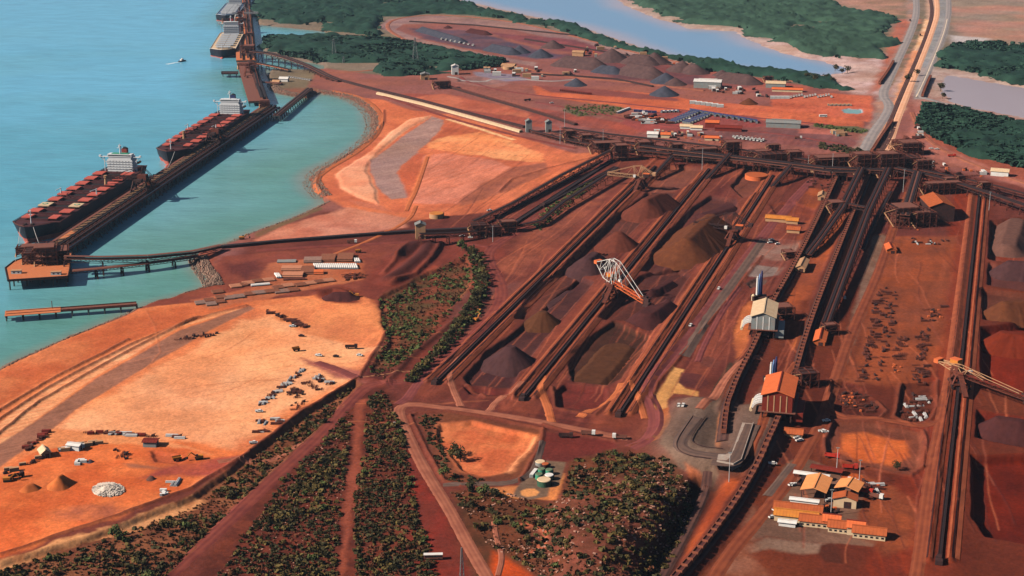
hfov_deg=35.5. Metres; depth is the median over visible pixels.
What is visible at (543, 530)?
loose stones
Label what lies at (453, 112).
overland conveyor
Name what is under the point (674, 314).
bank track
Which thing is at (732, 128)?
shed
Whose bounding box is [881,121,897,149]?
rail formation
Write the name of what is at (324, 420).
shrub
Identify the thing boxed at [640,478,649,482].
shrub
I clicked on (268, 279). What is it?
pipe stack
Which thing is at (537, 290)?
bank track
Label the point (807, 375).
transfer tower
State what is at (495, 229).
transfer tower
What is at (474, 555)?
service road
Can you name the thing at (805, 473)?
carport
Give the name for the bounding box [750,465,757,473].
ore wagon
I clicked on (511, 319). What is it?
bank track
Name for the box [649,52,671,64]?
ore stockpile
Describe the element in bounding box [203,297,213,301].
pipe stack
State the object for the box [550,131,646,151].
elevated conveyor
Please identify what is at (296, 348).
dump truck
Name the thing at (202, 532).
shrub
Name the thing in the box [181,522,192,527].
shrub
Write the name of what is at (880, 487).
steel stack
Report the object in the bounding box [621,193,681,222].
ore stockpile
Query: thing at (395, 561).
scrub
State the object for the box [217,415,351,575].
scrub
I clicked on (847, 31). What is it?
mangrove wood
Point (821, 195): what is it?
shed
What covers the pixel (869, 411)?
steel stack
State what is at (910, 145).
transfer tower
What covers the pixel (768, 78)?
transfer tower
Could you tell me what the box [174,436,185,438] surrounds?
pipe bundle
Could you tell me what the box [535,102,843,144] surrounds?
service road
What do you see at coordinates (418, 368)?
tree
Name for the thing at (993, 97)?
tidal flat water
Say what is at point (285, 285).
pipe stack
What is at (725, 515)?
ore wagon
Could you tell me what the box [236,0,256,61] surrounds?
wharf
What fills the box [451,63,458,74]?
tower building
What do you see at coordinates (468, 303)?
tree
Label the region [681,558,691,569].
ore wagon
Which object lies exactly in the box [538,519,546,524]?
shrub
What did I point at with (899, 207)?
transfer tower
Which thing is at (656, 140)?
elevated conveyor
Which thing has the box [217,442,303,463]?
dirt track
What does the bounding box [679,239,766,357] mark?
asphalt strip
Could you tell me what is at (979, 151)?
mangrove wood
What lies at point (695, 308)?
bank track
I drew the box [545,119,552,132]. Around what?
silo building
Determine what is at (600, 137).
transfer tower
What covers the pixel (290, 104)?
causeway bridge
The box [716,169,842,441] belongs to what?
rail track bed
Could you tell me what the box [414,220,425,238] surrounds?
tower building
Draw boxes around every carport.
[793,470,829,476]
[809,463,843,475]
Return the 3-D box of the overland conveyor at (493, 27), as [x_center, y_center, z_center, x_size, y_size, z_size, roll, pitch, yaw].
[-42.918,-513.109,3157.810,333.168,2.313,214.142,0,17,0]
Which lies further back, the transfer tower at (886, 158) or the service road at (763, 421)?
the transfer tower at (886, 158)
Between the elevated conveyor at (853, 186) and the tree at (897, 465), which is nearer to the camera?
the tree at (897, 465)
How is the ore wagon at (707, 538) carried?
on the rail formation at (707, 549)
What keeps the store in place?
on the ground
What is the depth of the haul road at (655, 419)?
1291.80 m
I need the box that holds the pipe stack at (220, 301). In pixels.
[214,299,225,303]
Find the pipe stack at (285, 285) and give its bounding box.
[281,283,294,287]
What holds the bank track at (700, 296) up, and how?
on the ground
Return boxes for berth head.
[237,60,268,106]
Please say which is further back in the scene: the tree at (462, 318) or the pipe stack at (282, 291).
the pipe stack at (282, 291)
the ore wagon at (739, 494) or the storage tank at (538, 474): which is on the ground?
the storage tank at (538, 474)
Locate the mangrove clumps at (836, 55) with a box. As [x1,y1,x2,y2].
[656,3,897,57]
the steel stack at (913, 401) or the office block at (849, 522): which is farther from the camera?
the steel stack at (913, 401)
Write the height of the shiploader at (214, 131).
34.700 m
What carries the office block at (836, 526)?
on the ground
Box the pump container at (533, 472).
[530,468,537,477]
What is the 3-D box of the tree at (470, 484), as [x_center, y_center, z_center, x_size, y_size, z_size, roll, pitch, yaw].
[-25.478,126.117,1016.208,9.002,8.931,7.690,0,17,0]
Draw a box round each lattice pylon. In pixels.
[409,37,420,59]
[459,547,464,575]
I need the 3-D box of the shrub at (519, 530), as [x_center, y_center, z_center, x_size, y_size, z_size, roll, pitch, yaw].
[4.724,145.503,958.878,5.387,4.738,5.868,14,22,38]
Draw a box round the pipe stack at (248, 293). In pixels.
[244,291,255,295]
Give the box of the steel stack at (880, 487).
[872,486,883,489]
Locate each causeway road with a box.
[860,0,919,150]
[916,0,1015,119]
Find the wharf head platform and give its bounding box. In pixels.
[5,252,71,289]
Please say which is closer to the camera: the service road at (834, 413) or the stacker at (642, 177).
the service road at (834, 413)
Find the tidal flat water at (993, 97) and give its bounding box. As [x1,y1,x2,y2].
[941,76,1023,117]
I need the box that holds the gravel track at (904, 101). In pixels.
[885,0,939,150]
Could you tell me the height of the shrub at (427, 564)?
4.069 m
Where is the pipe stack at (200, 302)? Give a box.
[194,300,205,304]
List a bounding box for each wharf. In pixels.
[52,104,280,254]
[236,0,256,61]
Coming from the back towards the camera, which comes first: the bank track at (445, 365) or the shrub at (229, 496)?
the bank track at (445, 365)
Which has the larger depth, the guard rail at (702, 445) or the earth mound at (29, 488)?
the guard rail at (702, 445)
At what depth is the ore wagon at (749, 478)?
1024.22 m
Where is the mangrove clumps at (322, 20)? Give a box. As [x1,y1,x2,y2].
[255,0,839,86]
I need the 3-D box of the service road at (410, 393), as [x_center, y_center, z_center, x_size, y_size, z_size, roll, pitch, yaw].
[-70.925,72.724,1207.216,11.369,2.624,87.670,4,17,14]
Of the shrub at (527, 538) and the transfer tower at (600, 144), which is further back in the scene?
the transfer tower at (600, 144)
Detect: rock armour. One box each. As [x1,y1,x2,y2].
[0,307,138,369]
[140,285,212,307]
[188,255,224,285]
[212,201,329,247]
[267,84,320,97]
[302,89,379,198]
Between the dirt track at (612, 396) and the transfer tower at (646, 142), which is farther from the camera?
the transfer tower at (646, 142)
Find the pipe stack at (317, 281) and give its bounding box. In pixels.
[314,279,326,283]
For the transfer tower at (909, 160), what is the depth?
1888.52 m
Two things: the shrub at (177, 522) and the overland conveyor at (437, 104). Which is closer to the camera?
the shrub at (177, 522)
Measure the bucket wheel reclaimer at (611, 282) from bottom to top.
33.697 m
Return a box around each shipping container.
[9,466,18,471]
[61,447,69,451]
[84,441,92,446]
[95,440,102,444]
[492,71,500,75]
[512,69,520,72]
[522,73,530,76]
[531,76,538,79]
[596,46,604,49]
[835,132,844,135]
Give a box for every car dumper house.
[740,297,784,338]
[749,371,804,422]
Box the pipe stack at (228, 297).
[224,295,234,299]
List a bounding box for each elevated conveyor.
[418,230,478,243]
[472,149,616,222]
[513,167,619,232]
[530,130,672,160]
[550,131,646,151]
[561,127,808,170]
[638,145,888,179]
[650,155,674,178]
[670,152,861,181]
[704,153,732,178]
[769,164,793,186]
[804,167,864,257]
[821,167,891,326]
[825,199,865,213]
[860,191,892,249]
[892,166,1023,214]
[898,171,921,229]
[909,167,1023,198]
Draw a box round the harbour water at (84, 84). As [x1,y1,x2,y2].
[0,0,371,367]
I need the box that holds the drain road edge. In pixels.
[916,19,947,96]
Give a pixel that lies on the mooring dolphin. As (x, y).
(229, 72)
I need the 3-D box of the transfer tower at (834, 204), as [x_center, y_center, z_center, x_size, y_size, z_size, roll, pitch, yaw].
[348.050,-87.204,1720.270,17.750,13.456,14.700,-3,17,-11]
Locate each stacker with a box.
[607,165,655,190]
[693,212,752,246]
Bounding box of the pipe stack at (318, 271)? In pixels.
[314,269,323,274]
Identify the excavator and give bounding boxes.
[3,473,20,481]
[186,452,202,459]
[473,313,481,321]
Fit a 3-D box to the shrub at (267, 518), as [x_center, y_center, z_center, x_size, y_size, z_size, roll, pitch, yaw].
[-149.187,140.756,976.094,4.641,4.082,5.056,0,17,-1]
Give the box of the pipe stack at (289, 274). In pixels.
[282,271,303,277]
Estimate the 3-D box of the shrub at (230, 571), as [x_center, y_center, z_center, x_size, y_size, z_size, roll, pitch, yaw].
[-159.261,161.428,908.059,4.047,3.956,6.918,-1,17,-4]
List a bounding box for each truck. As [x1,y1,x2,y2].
[11,471,24,478]
[172,455,181,461]
[292,346,299,351]
[345,344,357,348]
[559,432,572,437]
[581,429,595,435]
[612,433,626,439]
[797,476,805,485]
[824,452,839,458]
[842,463,857,469]
[860,488,873,492]
[867,492,883,499]
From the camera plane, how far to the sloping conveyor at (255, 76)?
2515.57 m
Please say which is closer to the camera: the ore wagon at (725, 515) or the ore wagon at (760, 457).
the ore wagon at (725, 515)
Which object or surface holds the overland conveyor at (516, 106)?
on the ground
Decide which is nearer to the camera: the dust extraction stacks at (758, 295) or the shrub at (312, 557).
the shrub at (312, 557)
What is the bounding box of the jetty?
[5,301,137,320]
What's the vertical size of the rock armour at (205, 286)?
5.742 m
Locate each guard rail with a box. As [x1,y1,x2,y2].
[676,416,710,458]
[691,416,722,448]
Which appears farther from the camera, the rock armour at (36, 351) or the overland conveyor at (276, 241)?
the overland conveyor at (276, 241)
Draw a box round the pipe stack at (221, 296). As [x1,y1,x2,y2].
[215,294,225,298]
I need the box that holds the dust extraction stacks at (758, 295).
[750,271,767,300]
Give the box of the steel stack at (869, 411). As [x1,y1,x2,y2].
[865,409,874,412]
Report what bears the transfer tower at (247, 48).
on the wharf at (246, 39)
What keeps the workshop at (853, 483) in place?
on the ground
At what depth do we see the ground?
1274.83 m
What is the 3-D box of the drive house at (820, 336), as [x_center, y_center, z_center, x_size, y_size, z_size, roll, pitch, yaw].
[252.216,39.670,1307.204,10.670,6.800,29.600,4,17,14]
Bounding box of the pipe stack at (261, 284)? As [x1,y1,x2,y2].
[251,282,269,286]
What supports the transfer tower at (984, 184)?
on the ground
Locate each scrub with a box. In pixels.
[0,388,350,575]
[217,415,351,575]
[352,390,436,575]
[369,254,471,372]
[405,250,489,378]
[418,413,483,481]
[463,450,691,575]
[530,181,592,229]
[563,104,626,115]
[814,123,867,132]
[818,141,863,152]
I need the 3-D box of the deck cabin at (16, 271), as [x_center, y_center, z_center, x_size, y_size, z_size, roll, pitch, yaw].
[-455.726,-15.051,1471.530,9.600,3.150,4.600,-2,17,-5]
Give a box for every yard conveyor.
[430,165,655,384]
[495,160,602,218]
[515,159,612,222]
[518,168,709,400]
[539,166,616,206]
[615,175,773,417]
[935,192,980,565]
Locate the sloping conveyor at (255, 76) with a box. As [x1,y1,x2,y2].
[249,61,260,89]
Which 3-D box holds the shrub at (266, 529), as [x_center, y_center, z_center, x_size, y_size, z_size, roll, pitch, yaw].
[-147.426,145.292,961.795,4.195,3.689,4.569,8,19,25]
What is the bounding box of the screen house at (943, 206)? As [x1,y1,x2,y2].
[919,192,954,221]
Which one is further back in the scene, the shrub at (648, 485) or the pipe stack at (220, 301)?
the pipe stack at (220, 301)
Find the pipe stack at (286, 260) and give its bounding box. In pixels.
[277,259,295,262]
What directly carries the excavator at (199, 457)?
on the ground
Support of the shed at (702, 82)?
on the ground
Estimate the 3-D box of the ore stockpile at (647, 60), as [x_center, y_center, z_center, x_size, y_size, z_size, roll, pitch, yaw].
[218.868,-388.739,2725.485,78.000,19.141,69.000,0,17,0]
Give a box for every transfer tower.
[20,246,41,264]
[32,241,57,266]
[51,244,69,264]
[240,44,255,55]
[245,32,254,40]
[259,100,269,107]
[431,79,450,89]
[467,221,488,237]
[484,223,501,237]
[497,218,516,233]
[562,128,576,142]
[578,132,593,144]
[587,139,626,153]
[592,136,606,141]
[610,142,628,161]
[634,139,655,154]
[668,142,683,156]
[686,146,722,161]
[720,139,741,155]
[747,148,769,157]
[753,151,791,167]
[762,76,773,82]
[765,143,780,151]
[777,302,795,321]
[780,249,796,260]
[785,149,803,168]
[794,366,819,388]
[807,153,855,171]
[810,157,839,173]
[819,321,839,335]
[826,199,846,214]
[848,150,878,175]
[872,150,904,177]
[884,202,923,226]
[888,139,904,151]
[890,153,925,176]
[892,138,923,155]
[910,207,937,227]
[911,157,934,176]
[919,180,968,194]
[941,176,956,180]
[954,174,966,183]
[976,180,992,196]
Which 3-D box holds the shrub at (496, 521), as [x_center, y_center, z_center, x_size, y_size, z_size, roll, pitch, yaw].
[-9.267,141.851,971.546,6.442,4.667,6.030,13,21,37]
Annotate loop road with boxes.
[385,15,792,81]
[504,62,703,90]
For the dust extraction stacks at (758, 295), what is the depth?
1414.13 m
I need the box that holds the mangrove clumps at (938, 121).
[915,101,1023,167]
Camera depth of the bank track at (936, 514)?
1030.62 m
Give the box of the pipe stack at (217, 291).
[211,289,223,293]
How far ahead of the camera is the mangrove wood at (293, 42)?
2792.40 m
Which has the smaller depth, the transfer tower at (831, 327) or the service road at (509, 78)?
the transfer tower at (831, 327)
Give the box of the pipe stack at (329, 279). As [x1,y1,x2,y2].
[323,278,334,281]
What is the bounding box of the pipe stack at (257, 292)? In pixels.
[251,290,266,294]
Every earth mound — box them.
[19,483,40,492]
[47,474,74,491]
[146,476,155,480]
[322,292,359,301]
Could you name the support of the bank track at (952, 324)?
on the ground
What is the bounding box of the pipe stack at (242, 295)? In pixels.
[233,293,244,298]
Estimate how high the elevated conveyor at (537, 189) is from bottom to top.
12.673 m
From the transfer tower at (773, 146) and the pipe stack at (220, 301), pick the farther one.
the transfer tower at (773, 146)
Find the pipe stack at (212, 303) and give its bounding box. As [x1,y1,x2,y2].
[205,301,216,305]
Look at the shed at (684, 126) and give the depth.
2169.28 m
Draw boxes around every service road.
[382,96,576,148]
[393,365,437,404]
[393,403,630,575]
[443,440,545,486]
[447,76,572,81]
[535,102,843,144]
[707,192,905,575]
[748,362,794,455]
[825,407,942,427]
[909,190,975,575]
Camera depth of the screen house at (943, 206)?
1683.07 m
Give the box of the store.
[832,490,857,508]
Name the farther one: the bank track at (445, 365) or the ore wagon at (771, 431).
the bank track at (445, 365)
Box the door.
[844,502,850,508]
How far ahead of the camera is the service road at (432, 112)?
2191.72 m
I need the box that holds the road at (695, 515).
[659,471,712,575]
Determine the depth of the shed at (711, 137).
2093.61 m
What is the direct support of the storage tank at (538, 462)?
on the ground
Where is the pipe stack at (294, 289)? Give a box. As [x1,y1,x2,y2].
[283,287,298,291]
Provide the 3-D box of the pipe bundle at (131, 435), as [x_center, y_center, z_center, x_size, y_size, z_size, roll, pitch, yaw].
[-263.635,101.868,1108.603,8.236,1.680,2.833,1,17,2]
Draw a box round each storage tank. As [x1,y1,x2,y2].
[429,211,443,218]
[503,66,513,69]
[535,459,545,466]
[535,472,542,479]
[537,476,551,487]
[538,467,545,474]
[542,462,549,467]
[545,468,553,473]
[545,473,553,480]
[745,172,767,180]
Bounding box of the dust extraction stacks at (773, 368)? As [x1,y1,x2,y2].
[763,357,777,380]
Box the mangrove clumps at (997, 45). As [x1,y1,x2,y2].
[940,39,1023,76]
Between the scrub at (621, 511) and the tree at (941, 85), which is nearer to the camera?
the scrub at (621, 511)
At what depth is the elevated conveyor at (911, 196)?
1758.90 m
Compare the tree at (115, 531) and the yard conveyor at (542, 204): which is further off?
the yard conveyor at (542, 204)
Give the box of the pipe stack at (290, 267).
[281,265,301,270]
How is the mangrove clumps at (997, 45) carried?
on the ground
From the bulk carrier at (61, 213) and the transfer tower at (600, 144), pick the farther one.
the transfer tower at (600, 144)
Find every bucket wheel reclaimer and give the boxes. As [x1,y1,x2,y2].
[594,258,650,306]
[934,356,1023,403]
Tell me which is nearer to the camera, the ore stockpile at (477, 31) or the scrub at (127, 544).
the scrub at (127, 544)
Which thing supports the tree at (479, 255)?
on the ground
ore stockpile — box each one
[415,26,467,42]
[465,28,492,34]
[481,345,534,377]
[483,44,520,54]
[514,45,530,53]
[524,310,560,332]
[527,49,553,57]
[540,40,564,48]
[547,290,572,309]
[550,55,607,69]
[564,78,586,86]
[564,252,612,282]
[573,343,634,384]
[590,65,619,74]
[594,231,638,254]
[595,48,626,62]
[618,63,662,79]
[620,54,659,65]
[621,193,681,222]
[625,299,676,330]
[644,280,677,297]
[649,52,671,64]
[649,86,678,96]
[650,73,673,83]
[652,214,736,270]
[664,77,686,85]
[666,60,688,72]
[681,63,709,74]
[696,205,736,217]
[712,70,725,76]
[714,72,763,85]
[739,98,757,104]
[977,416,1023,446]
[981,330,1023,359]
[983,300,1023,327]
[989,260,1023,281]
[990,218,1023,257]
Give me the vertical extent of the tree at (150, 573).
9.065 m
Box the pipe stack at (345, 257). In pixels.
[337,253,353,261]
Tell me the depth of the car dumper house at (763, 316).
1310.15 m
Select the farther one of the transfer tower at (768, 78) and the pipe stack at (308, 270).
the transfer tower at (768, 78)
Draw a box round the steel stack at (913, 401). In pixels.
[909,400,918,403]
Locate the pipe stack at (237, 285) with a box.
[229,283,241,288]
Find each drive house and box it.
[794,256,809,271]
[813,327,828,345]
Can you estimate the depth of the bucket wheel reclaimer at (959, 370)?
1190.33 m
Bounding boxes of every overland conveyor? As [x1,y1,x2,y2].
[221,227,472,248]
[341,79,524,127]
[376,92,522,132]
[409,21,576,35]
[448,86,577,125]
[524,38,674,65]
[531,73,653,86]
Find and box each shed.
[278,76,288,81]
[420,71,429,79]
[501,63,516,67]
[572,50,585,55]
[647,131,658,137]
[660,132,670,137]
[679,123,692,128]
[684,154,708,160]
[690,125,702,129]
[693,78,721,87]
[704,135,718,140]
[714,124,742,131]
[765,80,785,87]
[765,214,791,222]
[766,119,800,128]
[772,87,802,91]
[785,217,799,224]
[786,225,800,233]
[817,190,826,200]
[884,241,896,253]
[990,167,1009,176]
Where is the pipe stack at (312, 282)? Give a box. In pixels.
[304,280,316,284]
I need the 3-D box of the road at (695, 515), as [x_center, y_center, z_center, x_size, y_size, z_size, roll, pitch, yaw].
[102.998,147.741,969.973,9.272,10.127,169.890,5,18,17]
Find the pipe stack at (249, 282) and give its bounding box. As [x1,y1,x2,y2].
[242,280,254,284]
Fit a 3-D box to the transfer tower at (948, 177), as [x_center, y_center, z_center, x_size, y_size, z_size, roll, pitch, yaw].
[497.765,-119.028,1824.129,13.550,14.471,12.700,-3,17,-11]
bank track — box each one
[423,166,646,380]
[427,166,649,378]
[430,166,651,379]
[442,167,658,380]
[446,177,652,379]
[452,169,663,379]
[508,172,700,395]
[514,184,689,394]
[517,175,699,395]
[530,179,704,395]
[534,179,706,394]
[536,171,716,396]
[603,180,763,412]
[609,185,761,410]
[613,175,769,412]
[626,175,777,412]
[630,187,771,410]
[633,184,777,412]
[926,230,968,556]
[930,389,951,556]
[935,193,970,448]
[947,196,983,557]
[952,197,985,556]
[955,195,989,559]
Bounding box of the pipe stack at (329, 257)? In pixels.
[320,253,336,262]
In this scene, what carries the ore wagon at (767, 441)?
on the rail formation at (707, 549)
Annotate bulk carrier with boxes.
[12,144,146,243]
[156,91,249,166]
[210,15,243,58]
[216,0,245,21]
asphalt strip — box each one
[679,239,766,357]
[694,286,742,361]
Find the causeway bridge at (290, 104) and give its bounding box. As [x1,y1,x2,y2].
[273,88,312,121]
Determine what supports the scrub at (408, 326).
on the ground
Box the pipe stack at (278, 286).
[272,284,284,288]
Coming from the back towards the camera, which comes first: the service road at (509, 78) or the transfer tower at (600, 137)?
the service road at (509, 78)
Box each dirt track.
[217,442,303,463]
[256,238,488,251]
[313,361,361,378]
[326,62,379,72]
[335,206,417,253]
[404,156,429,210]
[446,356,464,406]
[460,76,827,124]
[484,381,523,412]
[491,521,504,575]
[536,376,555,421]
[575,382,625,417]
[627,380,648,418]
[909,112,1023,183]
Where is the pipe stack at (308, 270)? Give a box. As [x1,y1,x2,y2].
[301,265,314,274]
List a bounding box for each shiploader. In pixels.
[104,165,155,194]
[182,117,225,145]
[222,14,247,26]
[232,4,257,20]
[237,60,257,76]
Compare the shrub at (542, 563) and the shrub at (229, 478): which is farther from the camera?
the shrub at (229, 478)
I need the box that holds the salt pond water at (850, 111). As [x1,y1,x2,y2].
[843,109,860,113]
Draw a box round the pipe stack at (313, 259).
[303,256,321,262]
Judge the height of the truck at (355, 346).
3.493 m
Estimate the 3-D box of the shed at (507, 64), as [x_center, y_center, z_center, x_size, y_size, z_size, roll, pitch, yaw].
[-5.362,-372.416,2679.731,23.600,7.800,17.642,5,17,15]
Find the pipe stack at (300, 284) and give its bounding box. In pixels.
[294,282,307,286]
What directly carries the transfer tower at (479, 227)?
on the ground
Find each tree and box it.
[107,523,125,539]
[139,569,154,575]
[410,368,418,376]
[415,364,423,372]
[424,358,430,365]
[437,466,449,474]
[442,336,452,346]
[447,325,456,336]
[447,449,453,456]
[449,441,460,451]
[453,446,465,461]
[456,239,466,250]
[457,316,464,322]
[460,310,468,314]
[464,301,473,309]
[465,479,478,492]
[467,500,477,510]
[471,290,481,295]
[472,299,478,306]
[473,522,479,530]
[476,252,484,258]
[476,484,489,496]
[481,278,489,283]
[489,488,499,495]
[892,461,901,469]
[904,73,912,81]
[937,83,945,90]
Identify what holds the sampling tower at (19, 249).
on the wharf head platform
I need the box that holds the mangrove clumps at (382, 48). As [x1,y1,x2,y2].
[262,34,505,74]
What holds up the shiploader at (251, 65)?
on the berth head
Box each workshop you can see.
[705,119,719,127]
[800,473,832,502]
[834,477,863,496]
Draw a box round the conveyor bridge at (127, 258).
[63,244,223,275]
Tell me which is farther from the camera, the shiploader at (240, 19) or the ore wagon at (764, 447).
the shiploader at (240, 19)
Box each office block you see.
[772,500,823,514]
[773,507,819,522]
[798,512,827,528]
[821,512,841,521]
[827,518,851,533]
[846,519,865,534]
[851,524,887,540]
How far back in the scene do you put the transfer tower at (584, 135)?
2060.66 m
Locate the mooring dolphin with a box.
[221,71,237,77]
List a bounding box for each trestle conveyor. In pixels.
[249,50,341,80]
[254,61,290,71]
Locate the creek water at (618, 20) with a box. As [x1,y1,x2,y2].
[465,0,846,74]
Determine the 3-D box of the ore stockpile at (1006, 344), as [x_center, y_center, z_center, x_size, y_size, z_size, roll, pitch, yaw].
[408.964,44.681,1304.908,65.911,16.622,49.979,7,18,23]
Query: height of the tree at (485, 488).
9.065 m
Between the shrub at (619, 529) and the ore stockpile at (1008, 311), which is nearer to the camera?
the shrub at (619, 529)
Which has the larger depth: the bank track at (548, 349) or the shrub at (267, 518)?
the bank track at (548, 349)
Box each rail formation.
[682,0,933,575]
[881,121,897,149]
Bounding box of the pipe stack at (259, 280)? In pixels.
[251,278,263,282]
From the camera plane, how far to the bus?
925.16 m
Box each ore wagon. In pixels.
[670,570,680,575]
[676,564,686,575]
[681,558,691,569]
[687,552,696,562]
[692,546,701,556]
[697,540,706,550]
[702,534,711,544]
[707,528,715,538]
[711,523,719,532]
[715,517,724,527]
[719,512,728,520]
[721,425,726,433]
[723,506,731,515]
[724,403,729,408]
[727,501,735,510]
[731,496,739,505]
[735,491,742,499]
[738,485,746,494]
[741,480,749,489]
[744,475,752,483]
[747,470,755,478]
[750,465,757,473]
[753,460,760,468]
[756,455,763,463]
[758,450,765,458]
[761,444,767,451]
[763,438,770,446]
[765,433,772,440]
[768,429,774,435]
[770,425,776,431]
[772,420,778,427]
[774,416,780,422]
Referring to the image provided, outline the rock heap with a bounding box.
[92,482,124,496]
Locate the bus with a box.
[424,552,442,559]
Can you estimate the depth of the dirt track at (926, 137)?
2021.97 m
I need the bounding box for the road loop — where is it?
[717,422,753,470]
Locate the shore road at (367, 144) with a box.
[312,90,383,193]
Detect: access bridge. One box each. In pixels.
[67,254,201,281]
[262,81,282,86]
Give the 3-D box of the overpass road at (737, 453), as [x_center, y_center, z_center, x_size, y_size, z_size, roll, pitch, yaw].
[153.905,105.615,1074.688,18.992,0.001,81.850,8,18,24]
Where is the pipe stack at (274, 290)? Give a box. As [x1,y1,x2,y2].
[264,288,279,293]
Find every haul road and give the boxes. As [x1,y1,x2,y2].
[165,154,615,575]
[624,172,824,449]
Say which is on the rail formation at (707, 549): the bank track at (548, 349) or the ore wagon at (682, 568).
the ore wagon at (682, 568)
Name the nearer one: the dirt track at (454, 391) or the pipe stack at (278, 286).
the dirt track at (454, 391)
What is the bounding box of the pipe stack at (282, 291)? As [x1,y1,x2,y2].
[275,288,289,293]
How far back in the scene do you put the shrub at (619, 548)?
921.50 m
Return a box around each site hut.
[37,444,51,457]
[65,441,82,450]
[141,437,159,447]
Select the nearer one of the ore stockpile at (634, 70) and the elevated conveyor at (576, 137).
the elevated conveyor at (576, 137)
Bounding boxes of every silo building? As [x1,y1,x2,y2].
[525,118,532,132]
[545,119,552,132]
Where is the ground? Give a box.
[0,0,1023,575]
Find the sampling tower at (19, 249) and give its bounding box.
[15,243,37,256]
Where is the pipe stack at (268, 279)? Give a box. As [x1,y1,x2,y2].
[262,277,274,281]
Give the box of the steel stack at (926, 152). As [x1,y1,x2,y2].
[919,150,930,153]
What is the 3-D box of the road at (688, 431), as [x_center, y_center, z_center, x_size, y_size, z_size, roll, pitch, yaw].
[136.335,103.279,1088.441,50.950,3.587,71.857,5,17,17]
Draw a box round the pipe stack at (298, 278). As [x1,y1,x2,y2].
[283,277,304,280]
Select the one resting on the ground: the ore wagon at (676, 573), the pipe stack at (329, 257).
the pipe stack at (329, 257)
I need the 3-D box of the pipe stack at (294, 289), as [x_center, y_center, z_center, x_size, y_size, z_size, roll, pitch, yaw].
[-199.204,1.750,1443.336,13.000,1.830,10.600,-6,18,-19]
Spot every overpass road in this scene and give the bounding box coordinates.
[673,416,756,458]
[711,424,759,465]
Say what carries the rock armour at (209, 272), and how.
on the ground
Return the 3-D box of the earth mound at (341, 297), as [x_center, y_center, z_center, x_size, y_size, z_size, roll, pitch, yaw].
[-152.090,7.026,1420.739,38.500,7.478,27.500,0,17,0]
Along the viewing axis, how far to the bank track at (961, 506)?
1146.62 m
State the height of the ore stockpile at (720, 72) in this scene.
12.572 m
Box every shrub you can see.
[43,552,53,560]
[52,569,59,575]
[82,556,91,561]
[141,565,152,572]
[158,520,167,527]
[172,552,179,560]
[173,519,182,525]
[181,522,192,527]
[189,535,199,539]
[191,524,198,531]
[199,529,206,535]
[207,516,217,523]
[214,492,224,496]
[224,476,231,481]
[226,493,232,498]
[227,568,234,575]
[229,489,238,495]
[255,567,262,572]
[257,462,267,466]
[258,513,269,519]
[263,526,269,531]
[264,515,270,520]
[281,525,290,530]
[295,557,302,562]
[306,554,315,560]
[311,481,321,487]
[316,457,323,462]
[320,418,327,423]
[327,448,334,453]
[328,467,336,472]
[372,556,383,562]
[377,459,383,464]
[379,552,385,559]
[381,566,390,571]
[389,422,397,427]
[397,427,405,432]
[407,482,414,487]
[421,534,428,540]
[424,561,431,567]
[480,522,489,529]
[493,518,501,523]
[515,526,524,533]
[523,536,530,540]
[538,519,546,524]
[538,560,546,566]
[549,562,558,567]
[578,471,587,476]
[592,457,601,462]
[615,527,624,533]
[615,545,623,551]
[616,530,626,536]
[624,475,632,479]
[628,483,637,488]
[638,546,647,553]
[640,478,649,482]
[642,454,649,460]
[645,482,653,487]
[646,565,653,571]
[650,492,658,499]
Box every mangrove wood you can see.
[250,0,854,90]
[256,32,495,76]
[628,0,901,59]
[933,45,1023,84]
[949,109,1023,160]
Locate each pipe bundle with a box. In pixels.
[125,434,137,436]
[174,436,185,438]
[915,397,926,400]
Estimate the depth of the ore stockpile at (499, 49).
2841.75 m
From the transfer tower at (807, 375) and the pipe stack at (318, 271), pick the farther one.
the pipe stack at (318, 271)
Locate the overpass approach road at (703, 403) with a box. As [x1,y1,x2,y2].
[695,355,762,409]
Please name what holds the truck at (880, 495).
on the ground
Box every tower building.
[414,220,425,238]
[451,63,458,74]
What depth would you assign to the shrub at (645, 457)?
1065.67 m
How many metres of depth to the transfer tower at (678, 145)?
1985.18 m
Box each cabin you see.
[11,269,21,273]
[51,270,61,274]
[777,518,797,527]
[783,427,803,438]
[789,496,819,504]
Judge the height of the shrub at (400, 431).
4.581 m

